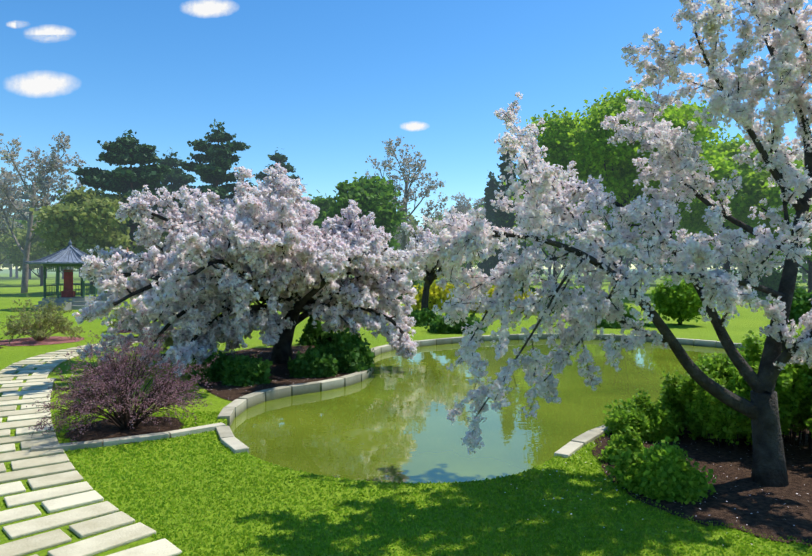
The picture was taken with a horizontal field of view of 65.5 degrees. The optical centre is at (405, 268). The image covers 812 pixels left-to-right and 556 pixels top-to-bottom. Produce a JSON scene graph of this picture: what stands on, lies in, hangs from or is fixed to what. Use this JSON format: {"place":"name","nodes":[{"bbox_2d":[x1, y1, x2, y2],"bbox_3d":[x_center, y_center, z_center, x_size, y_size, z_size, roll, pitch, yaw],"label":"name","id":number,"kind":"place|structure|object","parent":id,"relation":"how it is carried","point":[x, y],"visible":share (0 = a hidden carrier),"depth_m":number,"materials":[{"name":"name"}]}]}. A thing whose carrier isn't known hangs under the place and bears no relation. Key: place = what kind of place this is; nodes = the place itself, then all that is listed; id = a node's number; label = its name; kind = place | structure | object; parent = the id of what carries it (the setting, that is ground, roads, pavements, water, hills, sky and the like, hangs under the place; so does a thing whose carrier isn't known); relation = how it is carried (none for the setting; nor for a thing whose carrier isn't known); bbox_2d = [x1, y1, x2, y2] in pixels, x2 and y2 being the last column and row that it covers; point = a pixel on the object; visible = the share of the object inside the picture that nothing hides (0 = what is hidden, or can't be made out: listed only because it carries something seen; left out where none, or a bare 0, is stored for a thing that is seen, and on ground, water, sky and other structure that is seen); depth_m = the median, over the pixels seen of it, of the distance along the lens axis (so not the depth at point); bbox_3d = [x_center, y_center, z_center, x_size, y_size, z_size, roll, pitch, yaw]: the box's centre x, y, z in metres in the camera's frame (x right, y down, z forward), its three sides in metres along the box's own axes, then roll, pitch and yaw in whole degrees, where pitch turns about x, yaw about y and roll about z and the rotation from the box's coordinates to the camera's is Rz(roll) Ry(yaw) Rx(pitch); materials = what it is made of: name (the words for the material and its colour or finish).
{"place":"outdoors","nodes":[
{"label":"outdoors","id":0,"kind":"place"},
{"bbox_2d":[8,21,26,27],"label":"cloud","id":1,"kind":"structure","parent":0,"point":[12,24],"depth_m":907.37,"materials":[{"name":"white"}]},
{"bbox_2d":[9,73,70,95],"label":"cloud","id":2,"kind":"structure","parent":0,"point":[36,84],"depth_m":906.90,"materials":[{"name":"white"}]},
{"bbox_2d":[27,26,68,41],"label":"cloud","id":3,"kind":"structure","parent":0,"point":[51,31],"depth_m":906.73,"materials":[{"name":"white"}]},
{"bbox_2d":[0,328,181,555],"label":"flagstone path","id":4,"kind":"structure","parent":0,"point":[38,470],"depth_m":7.08,"materials":[{"name":"stone"}]},
{"bbox_2d":[184,0,231,16],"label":"cloud","id":5,"kind":"structure","parent":0,"point":[205,8],"depth_m":903.72,"materials":[{"name":"white"}]},
{"bbox_2d":[0,269,811,555],"bbox_3d":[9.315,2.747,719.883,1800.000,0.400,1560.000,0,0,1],"label":"ground","id":6,"kind":"structure","parent":0,"point":[741,325],"depth_m":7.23,"materials":[{"name":"green plant"}]},
{"bbox_2d":[0,218,24,269],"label":"tree","id":7,"kind":"object","parent":6,"relation":"on","point":[2,249],"visible":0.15,"depth_m":100.95,"materials":[{"name":"green plant"}]},
{"bbox_2d":[0,157,34,228],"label":"tree","id":8,"kind":"object","parent":6,"relation":"on","point":[16,178],"visible":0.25,"depth_m":80.90,"materials":[{"name":"grey plant"}]},
{"bbox_2d":[0,221,54,285],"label":"tree","id":9,"kind":"object","parent":6,"relation":"on","point":[15,256],"visible":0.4,"depth_m":87.71,"materials":[{"name":"green plant"}]},
{"bbox_2d":[0,336,83,345],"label":"mulch bed","id":10,"kind":"object","parent":6,"relation":"on","point":[30,341],"visible":0.83,"depth_m":21.80,"materials":[{"name":"brown soil"}]},
{"bbox_2d":[0,293,84,343],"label":"twig shrub","id":11,"kind":"object","parent":10,"relation":"on","point":[45,316],"visible":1,"depth_m":21.83,"materials":[{"name":"green plant"}]},
{"bbox_2d":[0,131,89,292],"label":"tree","id":12,"kind":"object","parent":6,"relation":"on","point":[44,180],"visible":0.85,"depth_m":64.19,"materials":[{"name":"grey plant"}]},
{"bbox_2d":[25,178,87,283],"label":"tree","id":13,"kind":"object","parent":6,"relation":"on","point":[77,186],"depth_m":100.64,"materials":[{"name":"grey plant"}]},
{"bbox_2d":[25,239,105,310],"bbox_3d":[-21.294,0.371,40.038,4.294,4.450,4.939,0,0,1],"label":"gazebo","id":14,"kind":"object","parent":6,"relation":"on","point":[70,255],"visible":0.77,"depth_m":39.20,"materials":[{"name":"stone"}]},
{"bbox_2d":[21,185,145,293],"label":"tree","id":15,"kind":"object","parent":6,"relation":"on","point":[82,220],"visible":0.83,"depth_m":59.22,"materials":[{"name":"green plant"}]},
{"bbox_2d":[64,416,183,443],"bbox_3d":[-4.377,2.534,9.960,1.739,0.001,1.721,0,0,1],"label":"mulch bed","id":16,"kind":"object","parent":6,"relation":"on","point":[101,429],"visible":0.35,"depth_m":9.92,"materials":[{"name":"brown soil"}]},
{"bbox_2d":[26,308,218,443],"bbox_3d":[-4.391,1.730,9.926,2.655,2.122,2.754,0,0,1],"label":"red twig shrub","id":17,"kind":"object","parent":16,"relation":"on","point":[126,417],"visible":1,"depth_m":9.73,"materials":[{"name":"brown plant"}]},
{"bbox_2d":[69,129,184,290],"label":"pine","id":18,"kind":"object","parent":6,"relation":"on","point":[125,150],"visible":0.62,"depth_m":65.08,"materials":[{"name":"green plant"}]},
{"bbox_2d":[30,422,225,451],"bbox_3d":[-4.004,2.531,9.336,2.670,0.110,0.300,0,0,-31],"label":"lawn edging","id":19,"kind":"object","parent":6,"relation":"on","point":[129,439],"visible":0.56,"depth_m":9.18,"materials":[{"name":"stone"}]},
{"bbox_2d":[117,329,142,332],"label":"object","id":20,"kind":"object","parent":6,"relation":"on","point":[119,331],"visible":0.15,"depth_m":25.24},
{"bbox_2d":[107,305,150,330],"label":"twig shrub","id":21,"kind":"object","parent":20,"relation":"on","point":[132,309],"visible":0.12,"depth_m":25.30,"materials":[{"name":"green plant"}]},
{"bbox_2d":[125,227,175,253],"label":"tree","id":22,"kind":"object","parent":6,"relation":"on","point":[142,247],"visible":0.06,"depth_m":73.20,"materials":[{"name":"green plant"}]},
{"bbox_2d":[149,148,195,214],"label":"pine","id":23,"kind":"object","parent":6,"relation":"on","point":[176,178],"visible":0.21,"depth_m":79.42,"materials":[{"name":"green plant"}]},
{"bbox_2d":[178,119,257,206],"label":"pine","id":24,"kind":"object","parent":6,"relation":"on","point":[221,159],"visible":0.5,"depth_m":71.17,"materials":[{"name":"green plant"}]},
{"bbox_2d":[197,346,349,400],"bbox_3d":[-3.280,2.534,16.309,4.647,0.001,8.612,0,0,1],"label":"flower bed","id":25,"kind":"object","parent":6,"relation":"on","point":[278,377],"visible":0.25,"depth_m":14.37,"materials":[{"name":"brown soil"}]},
{"bbox_2d":[187,349,228,382],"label":"shrub","id":26,"kind":"object","parent":25,"relation":"on","point":[212,372],"visible":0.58,"depth_m":14.18,"materials":[{"name":"green plant"}]},
{"bbox_2d":[72,163,418,376],"bbox_3d":[-4.184,0.005,16.977,8.985,5.204,8.851,0,0,1],"label":"cherry tree","id":27,"kind":"object","parent":25,"relation":"on","point":[312,252],"depth_m":14.86,"materials":[{"name":"white plant"}]},
{"bbox_2d":[220,354,272,386],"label":"shrub","id":28,"kind":"object","parent":25,"relation":"on","point":[243,370],"visible":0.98,"depth_m":13.74,"materials":[{"name":"green plant"}]},
{"bbox_2d":[287,344,338,377],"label":"shrub","id":29,"kind":"object","parent":25,"relation":"on","point":[311,362],"visible":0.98,"depth_m":14.69,"materials":[{"name":"green plant"}]},
{"bbox_2d":[314,329,340,348],"bbox_3d":[-2.172,2.155,17.781,1.077,0.907,0.953,0,0,-34],"label":"shrub bed","id":30,"kind":"object","parent":25,"relation":"on","point":[322,340],"visible":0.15,"depth_m":17.59,"materials":[{"name":"green plant"}]},
{"bbox_2d":[319,325,375,373],"bbox_3d":[-1.554,2.000,15.807,1.622,1.207,1.480,0,0,1],"label":"shrub","id":31,"kind":"object","parent":25,"relation":"on","point":[350,353],"visible":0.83,"depth_m":15.46,"materials":[{"name":"green plant"}]},
{"bbox_2d":[252,147,302,206],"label":"pine","id":32,"kind":"object","parent":6,"relation":"on","point":[278,158],"visible":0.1,"depth_m":84.41,"materials":[{"name":"green plant"}]},
{"bbox_2d":[296,315,324,345],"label":"cone shrub","id":33,"kind":"object","parent":6,"relation":"on","point":[308,336],"visible":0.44,"depth_m":20.93,"materials":[{"name":"green plant"}]},
{"bbox_2d":[300,190,331,227],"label":"tree","id":34,"kind":"object","parent":6,"relation":"on","point":[323,204],"visible":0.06,"depth_m":67.75,"materials":[{"name":"green plant"}]},
{"bbox_2d":[317,172,409,249],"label":"tree","id":35,"kind":"object","parent":6,"relation":"on","point":[368,195],"visible":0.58,"depth_m":60.28,"materials":[{"name":"green plant"}]},
{"bbox_2d":[371,174,410,244],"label":"tree","id":36,"kind":"object","parent":6,"relation":"on","point":[399,241],"visible":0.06,"depth_m":93.68,"materials":[{"name":"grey plant"}]},
{"bbox_2d":[0,182,785,280],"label":"tree line","id":37,"kind":"object","parent":6,"relation":"on","point":[25,197],"depth_m":138.44,"materials":[{"name":"green plant"}]},
{"bbox_2d":[379,280,423,300],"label":"round shrub","id":38,"kind":"object","parent":6,"relation":"on","point":[416,282],"visible":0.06,"depth_m":48.97,"materials":[{"name":"green plant"}]},
{"bbox_2d":[365,136,450,249],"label":"tree","id":39,"kind":"object","parent":6,"relation":"on","point":[408,193],"visible":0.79,"depth_m":70.61,"materials":[{"name":"grey plant"}]},
{"bbox_2d":[394,214,422,252],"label":"tree","id":40,"kind":"object","parent":6,"relation":"on","point":[414,223],"visible":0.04,"depth_m":107.58,"materials":[{"name":"green plant"}]},
{"bbox_2d":[399,308,437,326],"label":"shrub","id":41,"kind":"object","parent":6,"relation":"on","point":[421,317],"visible":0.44,"depth_m":27.94,"materials":[{"name":"green plant"}]},
{"bbox_2d":[419,208,451,278],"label":"tree","id":42,"kind":"object","parent":6,"relation":"on","point":[422,210],"visible":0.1,"depth_m":109.53,"materials":[{"name":"grey plant"}]},
{"bbox_2d":[400,219,503,310],"bbox_3d":[1.868,-0.037,32.951,6.531,5.267,5.660,0,0,1],"label":"cherry","id":43,"kind":"object","parent":6,"relation":"on","point":[426,234],"depth_m":32.68,"materials":[{"name":"white plant"}]},
{"bbox_2d":[424,312,487,333],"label":"shrub","id":44,"kind":"object","parent":6,"relation":"on","point":[438,325],"visible":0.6,"depth_m":24.57,"materials":[{"name":"green plant"}]},
{"bbox_2d":[449,192,485,273],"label":"tree","id":45,"kind":"object","parent":6,"relation":"on","point":[464,207],"visible":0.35,"depth_m":98.46,"materials":[{"name":"grey plant"}]},
{"bbox_2d":[404,276,531,312],"bbox_3d":[3.695,1.543,37.493,8.773,2.219,3.684,0,0,1],"label":"yellow shrub","id":46,"kind":"object","parent":6,"relation":"on","point":[437,294],"visible":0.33,"depth_m":36.70,"materials":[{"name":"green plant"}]},
{"bbox_2d":[427,202,511,271],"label":"tree","id":47,"kind":"object","parent":6,"relation":"on","point":[464,265],"visible":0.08,"depth_m":103.85,"materials":[{"name":"green plant"}]},
{"bbox_2d":[216,333,747,457],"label":"pond kerb","id":48,"kind":"structure","parent":6,"relation":"on","point":[232,411],"depth_m":13.32,"materials":[{"name":"stone"}]},
{"bbox_2d":[477,170,499,276],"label":"spruce","id":49,"kind":"object","parent":6,"relation":"on","point":[489,194],"visible":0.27,"depth_m":94.08,"materials":[{"name":"green plant"}]},
{"bbox_2d":[460,279,536,293],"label":"hedge","id":50,"kind":"object","parent":6,"relation":"on","point":[533,289],"visible":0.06,"depth_m":46.91,"materials":[{"name":"green plant"}]},
{"bbox_2d":[486,130,530,275],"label":"spruce","id":51,"kind":"object","parent":6,"relation":"on","point":[502,219],"visible":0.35,"depth_m":84.00,"materials":[{"name":"plant"}]},
{"bbox_2d":[518,289,541,298],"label":"yellow shrub","id":52,"kind":"object","parent":6,"relation":"on","point":[526,295],"visible":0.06,"depth_m":39.61,"materials":[{"name":"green plant"}]},
{"bbox_2d":[518,146,544,280],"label":"spruce","id":53,"kind":"object","parent":6,"relation":"on","point":[541,272],"visible":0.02,"depth_m":90.54,"materials":[{"name":"green plant"}]},
{"bbox_2d":[506,187,601,285],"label":"tree","id":54,"kind":"object","parent":6,"relation":"on","point":[546,252],"visible":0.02,"depth_m":74.08,"materials":[{"name":"green plant"}]},
{"bbox_2d":[514,286,632,313],"bbox_3d":[9.810,1.817,36.620,7.100,1.778,3.058,0,0,1],"label":"hedge","id":55,"kind":"object","parent":6,"relation":"on","point":[626,306],"visible":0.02,"depth_m":36.41,"materials":[{"name":"green plant"}]},
{"bbox_2d":[552,241,632,281],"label":"tree","id":56,"kind":"object","parent":6,"relation":"on","point":[575,261],"depth_m":99.37,"materials":[{"name":"green plant"}]},
{"bbox_2d":[381,0,811,486],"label":"cherry tree","id":57,"kind":"object","parent":6,"relation":"on","point":[684,259],"depth_m":7.40,"materials":[{"name":"plant"}]},
{"bbox_2d":[503,80,743,264],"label":"tree","id":58,"kind":"object","parent":6,"relation":"on","point":[586,147],"visible":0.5,"depth_m":52.54,"materials":[{"name":"green plant"}]},
{"bbox_2d":[597,307,649,328],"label":"shrub","id":59,"kind":"object","parent":6,"relation":"on","point":[605,324],"visible":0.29,"depth_m":26.93,"materials":[{"name":"green plant"}]},
{"bbox_2d":[601,241,653,275],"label":"tree","id":60,"kind":"object","parent":6,"relation":"on","point":[626,261],"visible":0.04,"depth_m":123.31,"materials":[{"name":"green plant"}]},
{"bbox_2d":[628,230,711,278],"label":"tree","id":61,"kind":"object","parent":6,"relation":"on","point":[659,247],"visible":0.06,"depth_m":93.86,"materials":[{"name":"green plant"}]},
{"bbox_2d":[648,276,705,324],"bbox_3d":[12.274,1.425,28.270,2.692,2.344,2.592,0,0,-31],"label":"bush","id":62,"kind":"object","parent":6,"relation":"on","point":[681,301],"visible":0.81,"depth_m":27.53,"materials":[{"name":"green plant"}]},
{"bbox_2d":[592,425,811,545],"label":"bed","id":63,"kind":"object","parent":6,"relation":"on","point":[770,510],"visible":0.46,"depth_m":7.07,"materials":[{"name":"brown soil"}]},
{"bbox_2d":[598,426,647,464],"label":"shrub","id":64,"kind":"object","parent":63,"relation":"on","point":[630,439],"visible":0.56,"depth_m":8.26,"materials":[{"name":"green plant"}]},
{"bbox_2d":[602,388,687,443],"bbox_3d":[3.575,2.199,9.605,1.136,0.761,1.128,0,0,1],"label":"shrub","id":65,"kind":"object","parent":63,"relation":"on","point":[647,418],"visible":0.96,"depth_m":9.31,"materials":[{"name":"green plant"}]},
{"bbox_2d":[504,442,807,545],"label":"petals","id":66,"kind":"object","parent":63,"relation":"on","point":[681,509],"visible":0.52,"depth_m":7.02,"materials":[{"name":"plant"}]},
{"bbox_2d":[605,436,716,504],"bbox_3d":[2.950,2.263,7.274,1.010,0.643,1.137,0,0,-27],"label":"shrub","id":67,"kind":"object","parent":63,"relation":"on","point":[666,472],"visible":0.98,"depth_m":7.04,"materials":[{"name":"green plant"}]},
{"bbox_2d":[656,353,745,439],"bbox_3d":[4.706,2.005,9.763,1.724,1.361,1.488,0,0,1],"label":"bush","id":68,"kind":"object","parent":63,"relation":"on","point":[666,401],"visible":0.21,"depth_m":9.53,"materials":[{"name":"green plant"}]},
{"bbox_2d":[670,324,811,452],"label":"bush","id":69,"kind":"object","parent":63,"relation":"on","point":[722,420],"visible":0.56,"depth_m":8.77,"materials":[{"name":"green plant"}]},
{"bbox_2d":[673,132,802,271],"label":"tree","id":70,"kind":"object","parent":6,"relation":"on","point":[736,204],"visible":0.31,"depth_m":57.22,"materials":[{"name":"green plant"}]},
{"bbox_2d":[699,266,807,296],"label":"hedge","id":71,"kind":"object","parent":6,"relation":"on","point":[772,281],"visible":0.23,"depth_m":57.23,"materials":[{"name":"green plant"}]},
{"bbox_2d":[739,246,784,272],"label":"tree","id":72,"kind":"object","parent":6,"relation":"on","point":[768,259],"depth_m":87.69,"materials":[{"name":"green plant"}]},
{"bbox_2d":[738,159,811,294],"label":"tree","id":73,"kind":"object","parent":6,"relation":"on","point":[775,192],"visible":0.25,"depth_m":53.34,"materials":[{"name":"green plant"}]},
{"bbox_2d":[774,288,811,323],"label":"round shrub","id":74,"kind":"object","parent":6,"relation":"on","point":[801,305],"visible":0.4,"depth_m":28.81,"materials":[{"name":"green plant"}]},
{"bbox_2d":[797,256,807,278],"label":"tree","id":75,"kind":"object","parent":6,"relation":"on","point":[805,265],"depth_m":85.47,"materials":[{"name":"green plant"}]},
{"bbox_2d":[804,407,811,431],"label":"bush","id":76,"kind":"object","parent":6,"relation":"on","point":[808,424],"visible":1,"depth_m":8.16,"materials":[{"name":"green plant"}]},
{"bbox_2d":[0,0,811,268],"label":"sky","id":77,"kind":"structure","parent":0,"point":[322,83],"materials":[{"name":"blue"}]},
{"bbox_2d":[402,122,425,130],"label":"cloud","id":78,"kind":"structure","parent":0,"point":[412,126],"depth_m":899.87,"materials":[{"name":"white"}]},
{"bbox_2d":[230,339,743,482],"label":"pond water","id":79,"kind":"structure","parent":0,"point":[386,421],"depth_m":11.40,"materials":[{"name":"green liquid"}]},
{"label":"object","id":80,"kind":"object","parent":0,"visible":0},
{"bbox_2d":[155,326,198,351],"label":"twig shrub","id":81,"kind":"object","parent":80,"relation":"on","point":[169,340],"visible":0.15,"depth_m":17.82,"materials":[{"name":"green plant"}]}
]}

